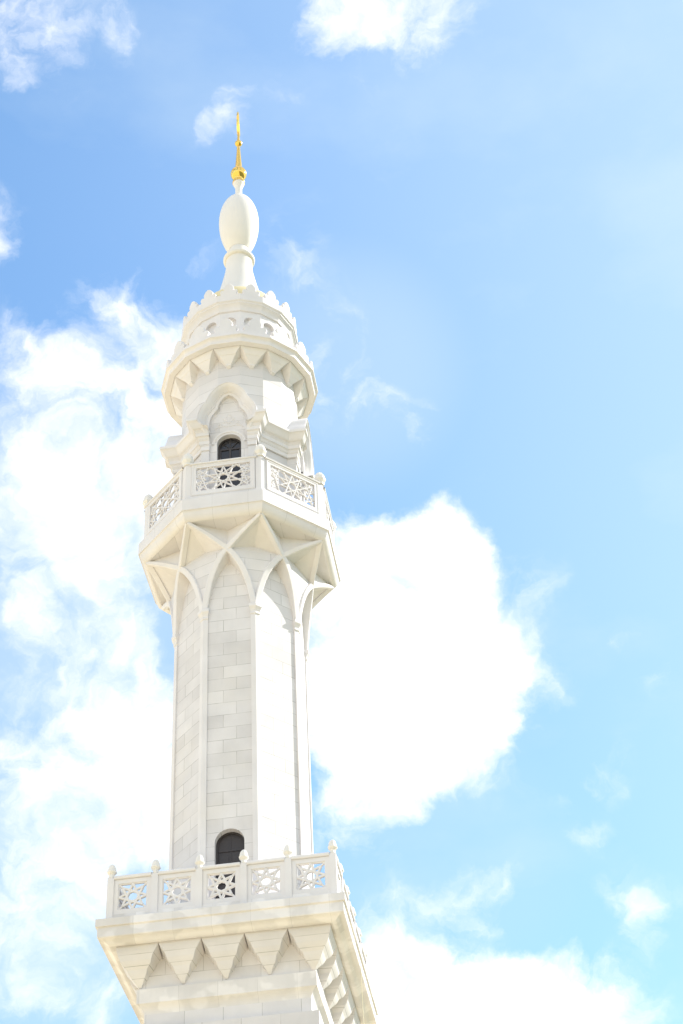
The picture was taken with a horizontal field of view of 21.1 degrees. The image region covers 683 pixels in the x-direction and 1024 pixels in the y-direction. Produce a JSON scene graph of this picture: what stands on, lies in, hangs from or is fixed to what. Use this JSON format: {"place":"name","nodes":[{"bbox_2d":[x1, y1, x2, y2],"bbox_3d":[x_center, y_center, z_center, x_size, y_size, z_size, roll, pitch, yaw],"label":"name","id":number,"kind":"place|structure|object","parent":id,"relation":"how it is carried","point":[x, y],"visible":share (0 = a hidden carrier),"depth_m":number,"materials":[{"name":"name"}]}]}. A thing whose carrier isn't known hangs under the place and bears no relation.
{"place":"outdoors","nodes":[
{"label":"outdoors","id":0,"kind":"place"},
{"bbox_2d":[95,112,377,1023],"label":"minaret","id":1,"kind":"object","parent":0,"point":[247,922],"visible":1,"depth_m":50.11,"materials":[{"name":"stone"}]},
{"bbox_2d":[218,438,240,487],"bbox_3d":[-3.332,-0.978,55.077,0.744,3.362,0.090,-7,-42,5],"label":"arched door","id":2,"kind":"structure","parent":1,"relation":"in","point":[229,448],"depth_m":55.77,"materials":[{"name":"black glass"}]},
{"bbox_2d":[216,832,243,898],"bbox_3d":[-2.764,9.279,45.998,0.766,2.883,0.090,-7,-42,5],"label":"door","id":3,"kind":"structure","parent":1,"relation":"in","point":[229,846],"depth_m":46.58,"materials":[{"name":"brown wood"}]},
{"bbox_2d":[0,0,682,1023],"label":"sky","id":4,"kind":"structure","parent":0,"point":[470,212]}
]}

